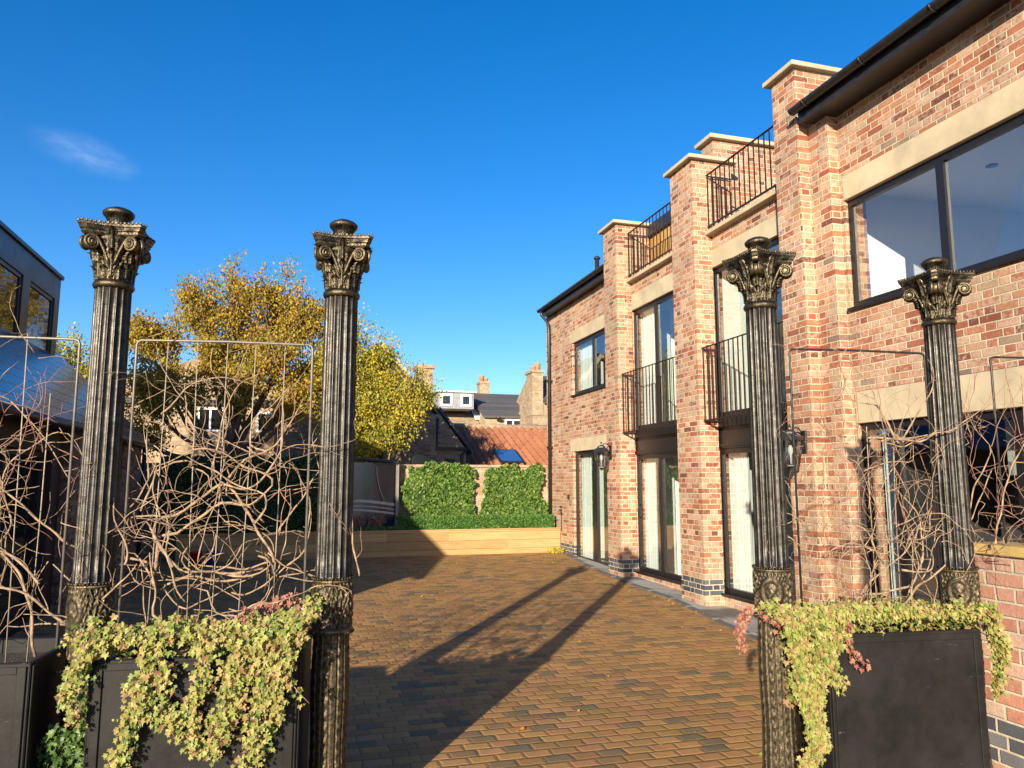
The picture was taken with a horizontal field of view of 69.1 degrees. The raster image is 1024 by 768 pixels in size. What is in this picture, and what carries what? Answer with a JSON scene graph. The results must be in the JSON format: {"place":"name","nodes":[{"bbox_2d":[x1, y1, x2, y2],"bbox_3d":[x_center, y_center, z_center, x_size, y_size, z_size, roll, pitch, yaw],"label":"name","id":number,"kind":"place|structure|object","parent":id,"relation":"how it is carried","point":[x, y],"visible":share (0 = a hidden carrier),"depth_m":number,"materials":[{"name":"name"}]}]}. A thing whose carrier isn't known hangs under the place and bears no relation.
{"place":"outdoors","nodes":[
{"label":"outdoors","id":0,"kind":"place"},
{"bbox_2d":[9,552,762,767],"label":"courtyard paving","id":1,"kind":"structure","parent":0,"point":[424,689],"depth_m":7.38,"materials":[{"name":"brown brick"}]},
{"bbox_2d":[0,636,66,767],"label":"planter box","id":2,"kind":"object","parent":1,"relation":"on","point":[28,703],"visible":0.76,"depth_m":3.44,"materials":[{"name":"black paint"}]},
{"bbox_2d":[0,334,80,662],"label":"trellis frame","id":3,"kind":"object","parent":2,"relation":"on","point":[27,337],"visible":0.81,"depth_m":3.82,"materials":[{"name":"grey metal"}]},
{"bbox_2d":[0,287,158,656],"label":"bare vine","id":4,"kind":"object","parent":3,"relation":"attached to","point":[4,553],"visible":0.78,"depth_m":3.81,"materials":[{"name":"brown plant"}]},
{"bbox_2d":[35,647,111,767],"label":"dark ivy","id":5,"kind":"object","parent":2,"relation":"hanging from","point":[75,740],"visible":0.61,"depth_m":3.50,"materials":[{"name":"green plant"}]},
{"bbox_2d":[59,206,155,767],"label":"cast iron column","id":6,"kind":"structure","parent":1,"relation":"on","point":[118,245],"depth_m":3.85,"materials":[{"name":"brown metal"}]},
{"bbox_2d":[190,547,202,566],"bbox_3d":[-6.033,3.293,14.185,0.254,0.355,0.254,2,-8,-16],"label":"red bucket","id":7,"kind":"object","parent":1,"relation":"on","point":[194,555],"visible":0.71,"depth_m":14.09,"materials":[{"name":"plastic"}]},
{"bbox_2d":[83,639,311,767],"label":"planter box","id":8,"kind":"object","parent":1,"relation":"on","point":[289,739],"visible":0.53,"depth_m":3.49,"materials":[{"name":"black paint"}]},
{"bbox_2d":[55,590,326,767],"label":"trailing ivy","id":9,"kind":"object","parent":8,"relation":"on","point":[280,639],"visible":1,"depth_m":3.46,"materials":[{"name":"green plant"}]},
{"bbox_2d":[234,592,301,624],"bbox_3d":[-1.231,1.187,3.846,0.326,0.165,0.451,1,-8,-9],"label":"red ivy sprig","id":10,"kind":"object","parent":9,"relation":"attached to","point":[288,602],"visible":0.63,"depth_m":4.01,"materials":[{"name":"pink plant"}]},
{"bbox_2d":[117,337,313,657],"bbox_3d":[-1.554,0.593,3.949,0.926,1.698,0.028,1,-8,-9],"label":"trellis frame","id":11,"kind":"object","parent":8,"relation":"in","point":[168,340],"visible":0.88,"depth_m":3.97,"materials":[{"name":"grey metal"}]},
{"bbox_2d":[9,298,361,672],"bbox_3d":[-1.674,0.514,3.924,1.755,1.986,0.403,1,-8,-9],"label":"bare vine","id":12,"kind":"object","parent":11,"relation":"attached to","point":[160,548],"visible":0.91,"depth_m":3.93,"materials":[{"name":"brown plant"}]},
{"bbox_2d":[206,547,219,565],"bbox_3d":[-5.745,3.304,14.268,0.254,0.355,0.254,2,-8,-16],"label":"blue bucket","id":13,"kind":"object","parent":1,"relation":"on","point":[210,562],"visible":0.75,"depth_m":14.18,"materials":[{"name":"plastic"}]},
{"bbox_2d":[308,219,373,767],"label":"cast iron column","id":14,"kind":"structure","parent":1,"relation":"on","point":[342,253],"depth_m":3.98,"materials":[{"name":"brown metal"}]},
{"bbox_2d":[175,527,560,562],"bbox_3d":[-2.865,3.562,16.167,8.100,0.780,0.725,2,-8,-16],"label":"timber planter","id":15,"kind":"object","parent":1,"relation":"on","point":[391,543],"visible":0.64,"depth_m":15.96,"materials":[{"name":"timber"},{"name":"soil"}]},
{"bbox_2d":[155,453,318,541],"bbox_3d":[-5.575,2.364,15.659,3.412,1.839,0.754,2,-8,-16],"label":"evergreen hedge","id":16,"kind":"object","parent":15,"relation":"on","point":[297,518],"visible":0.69,"depth_m":15.38,"materials":[{"name":"green plant"}]},
{"bbox_2d":[353,516,369,526],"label":"rusty shrub","id":17,"kind":"object","parent":15,"relation":"on","point":[356,524],"visible":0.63,"depth_m":16.05,"materials":[{"name":"brown plant"}]},
{"bbox_2d":[363,514,385,525],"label":"rusty shrub","id":18,"kind":"object","parent":15,"relation":"on","point":[373,523],"visible":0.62,"depth_m":16.14,"materials":[{"name":"brown plant"}]},
{"bbox_2d":[353,525,398,530],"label":"ground plants","id":19,"kind":"object","parent":15,"relation":"in","point":[369,528],"visible":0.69,"depth_m":15.97,"materials":[{"name":"green plant"}]},
{"bbox_2d":[395,513,554,529],"bbox_3d":[-0.804,3.153,16.832,3.648,0.424,0.457,2,-8,-16],"label":"box hedge","id":20,"kind":"object","parent":15,"relation":"on","point":[479,521],"visible":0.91,"depth_m":16.65,"materials":[{"name":"green plant"}]},
{"bbox_2d":[353,457,399,526],"bbox_3d":[-3.321,2.764,16.511,1.613,2.252,0.315,2,-8,-16],"label":"glass screen","id":21,"kind":"object","parent":1,"relation":"on","point":[375,489],"visible":0.52,"depth_m":16.56,"materials":[{"name":"grey glass"}]},
{"bbox_2d":[138,553,761,755],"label":"fallen leaves","id":22,"kind":"object","parent":1,"relation":"on","point":[578,710],"visible":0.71,"depth_m":9.36,"materials":[{"name":"orange plant"}]},
{"bbox_2d":[542,547,567,553],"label":"yellow weed","id":23,"kind":"object","parent":1,"relation":"on","point":[556,550],"visible":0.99,"depth_m":16.62,"materials":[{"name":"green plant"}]},
{"bbox_2d":[566,553,757,635],"bbox_3d":[2.134,3.329,12.398,0.800,0.210,9.250,2,-8,-16],"label":"sett strip","id":24,"kind":"object","parent":1,"relation":"on","point":[727,614],"visible":0.43,"depth_m":10.63,"materials":[{"name":"grey stone"}]},
{"bbox_2d":[722,236,798,767],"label":"cast iron column","id":25,"kind":"structure","parent":1,"relation":"on","point":[761,268],"depth_m":4.37,"materials":[{"name":"brown metal"}]},
{"bbox_2d":[796,619,990,767],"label":"planter box","id":26,"kind":"object","parent":1,"relation":"on","point":[912,699],"visible":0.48,"depth_m":4.08,"materials":[{"name":"black paint"}]},
{"bbox_2d":[788,348,943,631],"bbox_3d":[2.158,0.649,4.540,0.944,1.742,0.028,1,-8,-10],"label":"trellis frame","id":27,"kind":"object","parent":26,"relation":"in","point":[931,456],"visible":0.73,"depth_m":4.54,"materials":[{"name":"black painted metal"}]},
{"bbox_2d":[767,328,992,626],"bbox_3d":[2.272,0.546,4.570,1.693,1.854,0.354,1,-8,-10],"label":"bare vine","id":28,"kind":"object","parent":27,"relation":"attached to","point":[896,437],"visible":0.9,"depth_m":4.53,"materials":[{"name":"brown plant"}]},
{"bbox_2d":[754,594,1014,767],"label":"trailing ivy","id":29,"kind":"object","parent":26,"relation":"on","point":[823,623],"visible":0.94,"depth_m":3.98,"materials":[{"name":"green plant"}]},
{"bbox_2d":[733,605,784,656],"bbox_3d":[1.396,1.405,4.204,0.138,0.334,0.445,1,-8,-10],"label":"pink ivy tuft","id":30,"kind":"object","parent":29,"relation":"attached to","point":[743,616],"visible":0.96,"depth_m":4.36,"materials":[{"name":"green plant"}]},
{"bbox_2d":[840,619,870,672],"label":"red ivy sprig","id":31,"kind":"object","parent":29,"relation":"attached to","point":[849,641],"visible":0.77,"depth_m":3.97,"materials":[{"name":"pink plant"}]},
{"bbox_2d":[897,257,992,767],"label":"cast iron column","id":32,"kind":"structure","parent":1,"relation":"on","point":[936,296],"depth_m":4.63,"materials":[{"name":"brown metal"}]},
{"bbox_2d":[974,541,1023,767],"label":"brick wall","id":33,"kind":"structure","parent":1,"relation":"on","point":[1005,719],"depth_m":4.60,"materials":[{"name":"red brick"}]},
{"bbox_2d":[433,375,490,423],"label":"dormered house","id":34,"kind":"structure","parent":0,"point":[457,406],"depth_m":34.68,"materials":[{"name":"white paint"}]},
{"bbox_2d":[440,394,451,405],"bbox_3d":[-3.010,0.729,34.177,0.540,0.560,0.050,2,-8,-16],"label":"window","id":35,"kind":"structure","parent":34,"relation":"in","point":[448,397],"depth_m":34.17,"materials":[{"name":"white paint"}]},
{"bbox_2d":[461,394,470,406],"bbox_3d":[-2.127,0.763,34.431,0.500,0.560,0.050,2,-8,-16],"label":"window","id":36,"kind":"structure","parent":34,"relation":"in","point":[465,398],"depth_m":34.42,"materials":[{"name":"white paint"}]},
{"bbox_2d":[0,0,932,394],"label":"sky","id":37,"kind":"structure","parent":0,"point":[485,148],"materials":[{"name":"blue"}]},
{"bbox_2d":[453,423,546,464],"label":"pantiled house","id":38,"kind":"structure","parent":0,"point":[499,444],"depth_m":25.29,"materials":[{"name":"orange tile"}]},
{"label":"ground","id":39,"kind":"structure","parent":0,"visible":0},
{"bbox_2d":[0,220,153,637],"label":"slate roofed annexe","id":40,"kind":"structure","parent":39,"relation":"on","point":[32,275],"depth_m":9.91,"materials":[{"name":"tile"}]},
{"bbox_2d":[0,447,44,636],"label":"glazed door","id":41,"kind":"structure","parent":40,"relation":"in","point":[24,534],"depth_m":8.86,"materials":[{"name":"black paint"}]},
{"bbox_2d":[56,321,128,379],"bbox_3d":[-11.492,1.173,19.000,3.161,6.092,1.748,4,-8,-27],"label":"autumn tree","id":42,"kind":"object","parent":39,"relation":"on","point":[83,370],"visible":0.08,"depth_m":19.20,"materials":[{"name":"yellow plant"}]},
{"bbox_2d":[124,358,284,462],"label":"pale stone house","id":43,"kind":"structure","parent":39,"relation":"on","point":[212,423],"depth_m":25.14,"materials":[{"name":"beige stone"}]},
{"bbox_2d":[198,407,222,431],"bbox_3d":[-10.214,1.203,25.177,0.800,0.800,0.050,2,-8,-16],"label":"window","id":44,"kind":"structure","parent":43,"relation":"in","point":[212,423],"depth_m":25.18,"materials":[{"name":"white paint"}]},
{"bbox_2d":[256,412,273,431],"bbox_3d":[-8.485,1.318,25.669,0.600,0.700,0.050,2,-8,-16],"label":"window","id":45,"kind":"structure","parent":43,"relation":"in","point":[259,423],"depth_m":25.62,"materials":[{"name":"white paint"}]},
{"bbox_2d":[125,250,362,458],"bbox_3d":[-6.929,0.277,18.361,6.253,7.695,2.719,2,-8,-16],"label":"autumn tree","id":46,"kind":"object","parent":39,"relation":"on","point":[201,312],"visible":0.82,"depth_m":18.18,"materials":[{"name":"yellow plant"}]},
{"bbox_2d":[135,463,547,559],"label":"boundary wall","id":47,"kind":"structure","parent":39,"relation":"on","point":[479,486],"depth_m":16.14,"materials":[{"name":"beige brick"}]},
{"bbox_2d":[399,461,476,525],"bbox_3d":[-1.715,2.564,17.087,1.872,1.616,0.291,2,-8,-16],"label":"wall ivy","id":48,"kind":"object","parent":47,"relation":"attached to","point":[428,489],"depth_m":17.10,"materials":[{"name":"green plant"}]},
{"bbox_2d":[479,462,548,520],"bbox_3d":[0.069,2.640,17.601,1.715,1.600,0.291,2,-8,-16],"label":"wall ivy","id":49,"kind":"object","parent":47,"relation":"attached to","point":[514,489],"depth_m":17.57,"materials":[{"name":"green plant"}]},
{"bbox_2d":[261,341,473,464],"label":"gabled house","id":50,"kind":"structure","parent":39,"relation":"on","point":[442,440],"depth_m":22.15,"materials":[{"name":"brown brick"}]},
{"bbox_2d":[411,454,426,464],"bbox_3d":[-2.748,2.530,21.950,0.450,0.930,0.025,2,-8,-16],"label":"arched window","id":51,"kind":"structure","parent":50,"relation":"in","point":[419,459],"depth_m":21.98,"materials":[{"name":"black glass"}]},
{"bbox_2d":[301,303,446,462],"bbox_3d":[-3.370,0.941,18.698,3.721,6.457,2.433,2,-8,-16],"label":"autumn tree","id":52,"kind":"object","parent":39,"relation":"on","point":[384,425],"visible":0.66,"depth_m":18.64,"materials":[{"name":"yellow plant"}]},
{"bbox_2d":[474,393,520,424],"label":"slate roofed house","id":53,"kind":"structure","parent":39,"relation":"on","point":[498,408],"depth_m":35.18,"materials":[{"name":"beige brick"}]},
{"bbox_2d":[505,419,519,424],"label":"window","id":54,"kind":"structure","parent":53,"relation":"in","point":[507,421],"depth_m":34.40,"materials":[{"name":"white paint"}]},
{"bbox_2d":[516,363,546,424],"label":"tall chimneyed house","id":55,"kind":"structure","parent":39,"relation":"on","point":[531,401],"depth_m":32.91,"materials":[{"name":"beige brick"}]},
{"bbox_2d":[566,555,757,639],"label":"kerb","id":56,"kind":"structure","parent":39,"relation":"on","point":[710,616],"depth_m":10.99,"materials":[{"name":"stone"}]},
{"bbox_2d":[537,0,1023,613],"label":"brick house","id":57,"kind":"structure","parent":39,"relation":"on","point":[861,184],"depth_m":8.85,"materials":[{"name":"brick"}]},
{"bbox_2d":[571,329,605,396],"bbox_3d":[1.704,-0.448,15.582,0.160,1.210,2.290,2,-8,-16],"label":"window","id":58,"kind":"structure","parent":57,"relation":"in","point":[593,337],"depth_m":15.68,"materials":[{"name":"brown metal"}]},
{"bbox_2d":[576,450,608,565],"bbox_3d":[1.750,2.503,15.208,0.064,2.310,2.290,2,-8,-16],"label":"glazed door","id":59,"kind":"structure","parent":57,"relation":"in","point":[596,471],"depth_m":15.28,"materials":[{"name":"brown metal"}]},
{"bbox_2d":[593,442,611,470],"bbox_3d":[1.658,1.323,13.663,0.344,0.530,0.269,-2,-8,14],"label":"wall lantern","id":60,"kind":"object","parent":57,"relation":"attached to","point":[600,448],"depth_m":13.64,"materials":[{"name":"black paint"}]},
{"bbox_2d":[634,292,676,429],"bbox_3d":[2.587,-0.387,12.679,0.064,2.205,2.145,2,-8,-16],"label":"window","id":61,"kind":"structure","parent":57,"relation":"in","point":[656,304],"depth_m":12.94,"materials":[{"name":"brown metal"}]},
{"bbox_2d":[635,452,681,584],"bbox_3d":[2.541,2.184,12.329,0.160,2.065,2.145,2,-8,-16],"label":"glazed door","id":62,"kind":"structure","parent":57,"relation":"in","point":[663,574],"depth_m":12.54,"materials":[{"name":"brown metal"}]},
{"bbox_2d":[713,237,786,417],"bbox_3d":[3.346,-0.742,10.092,0.064,2.235,2.065,2,-8,-16],"label":"window","id":63,"kind":"structure","parent":57,"relation":"in","point":[774,242],"depth_m":11.01,"materials":[{"name":"brown metal"}]},
{"bbox_2d":[720,444,795,604],"bbox_3d":[3.300,1.844,9.739,0.160,2.065,2.065,2,-8,-16],"label":"glazed door","id":64,"kind":"structure","parent":57,"relation":"in","point":[730,592],"depth_m":10.63,"materials":[{"name":"brown metal"}]},
{"bbox_2d":[783,424,807,470],"bbox_3d":[3.182,0.720,8.454,0.344,0.530,0.269,-2,-8,14],"label":"wall lantern","id":65,"kind":"object","parent":57,"relation":"attached to","point":[802,439],"depth_m":8.43,"materials":[{"name":"black paint"}]},
{"bbox_2d":[847,113,1023,311],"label":"window","id":66,"kind":"structure","parent":57,"relation":"in","point":[940,163],"depth_m":7.23,"materials":[{"name":"brown metal"}]},
{"bbox_2d":[861,408,1023,602],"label":"glazed door","id":67,"kind":"structure","parent":57,"relation":"in","point":[906,577],"depth_m":7.56,"materials":[{"name":"brown metal"}]},
{"bbox_3d":[3.551,1.936,4.608,0.739,0.984,0.634,1,-8,-10],"label":"planter box","id":68,"kind":"object","parent":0,"visible":0},
{"bbox_2d":[989,356,1023,545],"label":"trellis frame","id":69,"kind":"object","parent":68,"relation":"in","point":[997,439],"visible":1,"depth_m":4.75,"materials":[{"name":"black metal"}]},
{"bbox_2d":[962,328,1023,595],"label":"bare vine","id":70,"kind":"object","parent":69,"relation":"attached to","point":[1002,505],"visible":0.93,"depth_m":4.68,"materials":[{"name":"brown plant"}]}
]}

